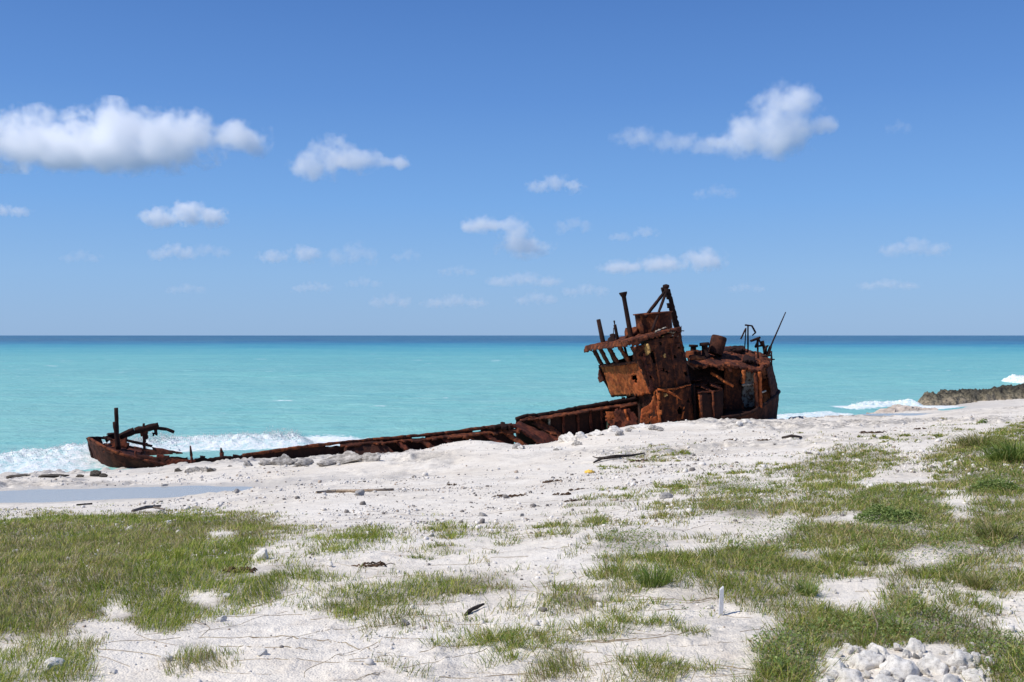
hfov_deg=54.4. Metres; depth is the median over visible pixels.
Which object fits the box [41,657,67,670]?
stone
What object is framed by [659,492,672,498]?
stone
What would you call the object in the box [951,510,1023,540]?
grass tuft
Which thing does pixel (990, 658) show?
limestone chunk
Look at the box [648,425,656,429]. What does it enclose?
rock
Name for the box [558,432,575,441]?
boulder
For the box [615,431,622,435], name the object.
rock
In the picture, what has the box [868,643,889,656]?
limestone chunk
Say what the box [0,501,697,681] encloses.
short grass
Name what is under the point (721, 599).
wooden stake
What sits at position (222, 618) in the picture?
stone
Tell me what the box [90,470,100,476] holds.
rock
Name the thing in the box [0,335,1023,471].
sea
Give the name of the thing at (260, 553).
stone
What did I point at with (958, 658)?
limestone chunk
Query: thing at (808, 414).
breaking surf
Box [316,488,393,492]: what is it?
weathered board
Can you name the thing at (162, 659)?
stone
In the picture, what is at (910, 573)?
grass
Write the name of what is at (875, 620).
dry stalk
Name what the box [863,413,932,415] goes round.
tide pool
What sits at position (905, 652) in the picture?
limestone chunk
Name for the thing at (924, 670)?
limestone chunk
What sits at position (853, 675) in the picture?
limestone chunk
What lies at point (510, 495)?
seaweed clump
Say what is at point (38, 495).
tide pool
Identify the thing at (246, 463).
rock
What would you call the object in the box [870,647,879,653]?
limestone chunk
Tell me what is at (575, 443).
rock
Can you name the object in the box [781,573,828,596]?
grass tuft
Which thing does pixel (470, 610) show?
black stick
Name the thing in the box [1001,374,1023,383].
breaking surf
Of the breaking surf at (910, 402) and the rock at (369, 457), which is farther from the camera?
the breaking surf at (910, 402)
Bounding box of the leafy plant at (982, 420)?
[976,418,987,423]
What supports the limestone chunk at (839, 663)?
on the sand
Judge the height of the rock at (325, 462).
0.288 m
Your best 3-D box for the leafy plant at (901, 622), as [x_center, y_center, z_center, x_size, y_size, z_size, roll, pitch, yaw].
[2.175,1.589,5.641,0.363,0.124,0.328,0,0,31]
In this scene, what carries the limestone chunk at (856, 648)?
on the sand
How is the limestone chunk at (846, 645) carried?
on the sand
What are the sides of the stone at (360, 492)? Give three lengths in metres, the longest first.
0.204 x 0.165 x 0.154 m
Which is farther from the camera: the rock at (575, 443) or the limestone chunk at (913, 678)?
the rock at (575, 443)
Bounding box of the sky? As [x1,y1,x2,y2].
[0,0,1023,334]
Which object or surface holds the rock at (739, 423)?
on the sand
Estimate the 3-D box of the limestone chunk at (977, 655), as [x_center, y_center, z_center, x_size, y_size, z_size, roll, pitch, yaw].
[2.283,1.580,4.904,0.060,0.099,0.068,0,0,36]
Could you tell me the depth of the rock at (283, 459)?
33.16 m
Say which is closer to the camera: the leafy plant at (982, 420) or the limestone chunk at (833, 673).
the limestone chunk at (833, 673)
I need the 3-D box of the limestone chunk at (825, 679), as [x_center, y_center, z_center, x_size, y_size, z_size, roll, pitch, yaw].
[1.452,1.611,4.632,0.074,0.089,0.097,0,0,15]
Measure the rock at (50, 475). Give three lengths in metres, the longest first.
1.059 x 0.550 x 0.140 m
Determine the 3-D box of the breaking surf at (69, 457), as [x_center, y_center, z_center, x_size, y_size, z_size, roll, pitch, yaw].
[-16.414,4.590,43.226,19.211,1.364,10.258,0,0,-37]
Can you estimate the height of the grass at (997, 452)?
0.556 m
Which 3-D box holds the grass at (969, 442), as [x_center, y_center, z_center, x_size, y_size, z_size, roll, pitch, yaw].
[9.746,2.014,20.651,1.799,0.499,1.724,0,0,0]
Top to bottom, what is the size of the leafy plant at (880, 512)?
0.193 m
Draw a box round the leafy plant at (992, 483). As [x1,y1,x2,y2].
[968,476,1020,492]
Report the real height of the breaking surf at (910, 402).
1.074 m
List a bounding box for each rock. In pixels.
[6,474,29,478]
[38,474,68,477]
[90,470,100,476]
[184,467,192,472]
[243,460,252,466]
[258,459,270,465]
[271,454,293,464]
[294,458,313,465]
[316,459,336,465]
[327,451,362,463]
[358,452,380,461]
[512,443,524,448]
[571,441,581,445]
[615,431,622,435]
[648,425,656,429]
[734,421,742,426]
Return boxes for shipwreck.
[86,284,785,467]
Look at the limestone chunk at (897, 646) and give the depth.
5.16 m
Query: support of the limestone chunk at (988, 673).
on the sand
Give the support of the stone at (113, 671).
on the sand
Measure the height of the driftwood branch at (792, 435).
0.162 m
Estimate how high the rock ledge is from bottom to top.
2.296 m
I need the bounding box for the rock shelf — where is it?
[866,404,937,413]
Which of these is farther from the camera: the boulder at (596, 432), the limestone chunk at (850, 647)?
the boulder at (596, 432)
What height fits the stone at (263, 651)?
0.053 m
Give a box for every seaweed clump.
[222,566,257,572]
[351,561,395,567]
[491,494,527,497]
[542,479,562,482]
[552,491,570,494]
[563,498,583,501]
[859,431,885,433]
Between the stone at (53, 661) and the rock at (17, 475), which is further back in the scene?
the rock at (17, 475)
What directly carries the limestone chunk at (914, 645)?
on the sand
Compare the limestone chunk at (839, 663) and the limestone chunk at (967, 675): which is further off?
the limestone chunk at (839, 663)
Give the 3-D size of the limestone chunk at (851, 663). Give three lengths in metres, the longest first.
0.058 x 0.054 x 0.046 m
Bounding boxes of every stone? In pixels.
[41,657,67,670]
[109,668,116,673]
[160,655,173,661]
[215,615,226,621]
[252,548,268,560]
[257,648,267,656]
[355,489,364,495]
[400,619,409,625]
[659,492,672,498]
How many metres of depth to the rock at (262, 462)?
33.15 m
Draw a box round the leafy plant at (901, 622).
[875,610,920,634]
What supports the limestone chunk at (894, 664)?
on the sand
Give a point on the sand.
(448, 461)
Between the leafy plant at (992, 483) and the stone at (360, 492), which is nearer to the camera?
the leafy plant at (992, 483)
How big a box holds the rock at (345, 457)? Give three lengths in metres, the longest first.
1.534 x 0.799 x 0.552 m
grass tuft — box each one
[615,560,691,587]
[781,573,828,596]
[949,564,1001,590]
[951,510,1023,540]
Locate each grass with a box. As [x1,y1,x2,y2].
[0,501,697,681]
[342,415,1023,681]
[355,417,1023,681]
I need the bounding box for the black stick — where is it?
[464,603,484,614]
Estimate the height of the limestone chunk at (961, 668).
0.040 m
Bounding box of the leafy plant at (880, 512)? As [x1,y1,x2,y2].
[853,502,923,523]
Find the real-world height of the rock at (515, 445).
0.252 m
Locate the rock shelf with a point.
(896, 408)
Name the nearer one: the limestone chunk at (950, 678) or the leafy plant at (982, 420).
the limestone chunk at (950, 678)
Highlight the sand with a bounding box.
[0,399,1023,681]
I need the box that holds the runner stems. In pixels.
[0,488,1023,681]
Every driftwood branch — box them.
[592,452,644,462]
[782,434,801,438]
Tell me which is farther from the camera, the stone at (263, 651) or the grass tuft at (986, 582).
the grass tuft at (986, 582)
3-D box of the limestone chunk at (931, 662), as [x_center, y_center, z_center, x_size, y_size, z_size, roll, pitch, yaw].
[2.050,1.594,4.840,0.150,0.161,0.180,6,11,37]
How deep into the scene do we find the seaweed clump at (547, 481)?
19.66 m
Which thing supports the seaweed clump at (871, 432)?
on the sand
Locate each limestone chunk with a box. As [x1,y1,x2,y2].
[816,677,829,681]
[824,675,834,681]
[825,657,844,673]
[828,669,838,679]
[840,668,863,681]
[842,643,849,648]
[846,645,853,652]
[846,649,884,670]
[849,660,854,667]
[853,645,859,651]
[863,670,870,678]
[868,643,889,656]
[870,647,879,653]
[873,674,899,681]
[878,670,890,675]
[879,654,919,680]
[892,675,902,681]
[893,643,901,650]
[901,649,911,657]
[905,638,925,652]
[905,675,934,681]
[916,652,948,674]
[921,667,927,674]
[940,674,962,681]
[944,649,972,668]
[949,666,955,672]
[959,666,966,671]
[961,668,984,681]
[971,651,982,664]
[984,656,994,666]
[984,667,993,676]
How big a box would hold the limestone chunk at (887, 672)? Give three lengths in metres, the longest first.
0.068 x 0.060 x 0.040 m
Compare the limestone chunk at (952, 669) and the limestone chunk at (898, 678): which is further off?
the limestone chunk at (952, 669)
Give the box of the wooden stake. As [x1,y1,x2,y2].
[718,586,723,615]
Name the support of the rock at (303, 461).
on the sand
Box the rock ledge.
[918,383,1023,405]
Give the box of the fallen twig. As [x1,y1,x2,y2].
[131,505,164,511]
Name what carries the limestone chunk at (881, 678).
on the sand
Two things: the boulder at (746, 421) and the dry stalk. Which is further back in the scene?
the boulder at (746, 421)
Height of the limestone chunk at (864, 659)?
0.168 m
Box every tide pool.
[0,486,252,502]
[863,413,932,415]
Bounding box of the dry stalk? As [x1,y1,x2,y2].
[869,604,878,641]
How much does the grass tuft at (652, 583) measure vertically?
0.212 m
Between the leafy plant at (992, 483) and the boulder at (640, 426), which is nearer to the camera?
the leafy plant at (992, 483)
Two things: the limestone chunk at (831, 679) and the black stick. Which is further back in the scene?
the black stick
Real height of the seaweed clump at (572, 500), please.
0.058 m
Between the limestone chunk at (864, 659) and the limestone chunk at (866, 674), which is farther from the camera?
the limestone chunk at (864, 659)
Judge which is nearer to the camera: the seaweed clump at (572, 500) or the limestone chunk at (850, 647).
the limestone chunk at (850, 647)
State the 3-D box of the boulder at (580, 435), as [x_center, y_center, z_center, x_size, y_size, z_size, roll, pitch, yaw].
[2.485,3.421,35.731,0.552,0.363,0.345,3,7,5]
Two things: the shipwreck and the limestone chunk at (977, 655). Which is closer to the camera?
the limestone chunk at (977, 655)
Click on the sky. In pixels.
(168, 167)
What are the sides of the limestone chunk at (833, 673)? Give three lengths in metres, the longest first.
0.052 x 0.051 x 0.042 m
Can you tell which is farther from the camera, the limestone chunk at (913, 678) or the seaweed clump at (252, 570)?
the seaweed clump at (252, 570)
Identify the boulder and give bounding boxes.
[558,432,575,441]
[575,431,587,438]
[588,430,603,435]
[607,426,623,431]
[629,423,647,428]
[741,419,752,422]
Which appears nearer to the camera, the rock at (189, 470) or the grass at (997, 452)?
the grass at (997, 452)
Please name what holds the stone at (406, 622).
on the sand
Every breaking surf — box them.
[0,426,315,473]
[777,411,839,418]
[848,399,922,405]
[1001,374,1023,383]
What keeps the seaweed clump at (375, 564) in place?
on the sand
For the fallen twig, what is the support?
on the sand
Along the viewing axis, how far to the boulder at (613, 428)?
37.03 m
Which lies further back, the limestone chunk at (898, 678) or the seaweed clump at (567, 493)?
the seaweed clump at (567, 493)
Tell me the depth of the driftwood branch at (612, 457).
25.71 m
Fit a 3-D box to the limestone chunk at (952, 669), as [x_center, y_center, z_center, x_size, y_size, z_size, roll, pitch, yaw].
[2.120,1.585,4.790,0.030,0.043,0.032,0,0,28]

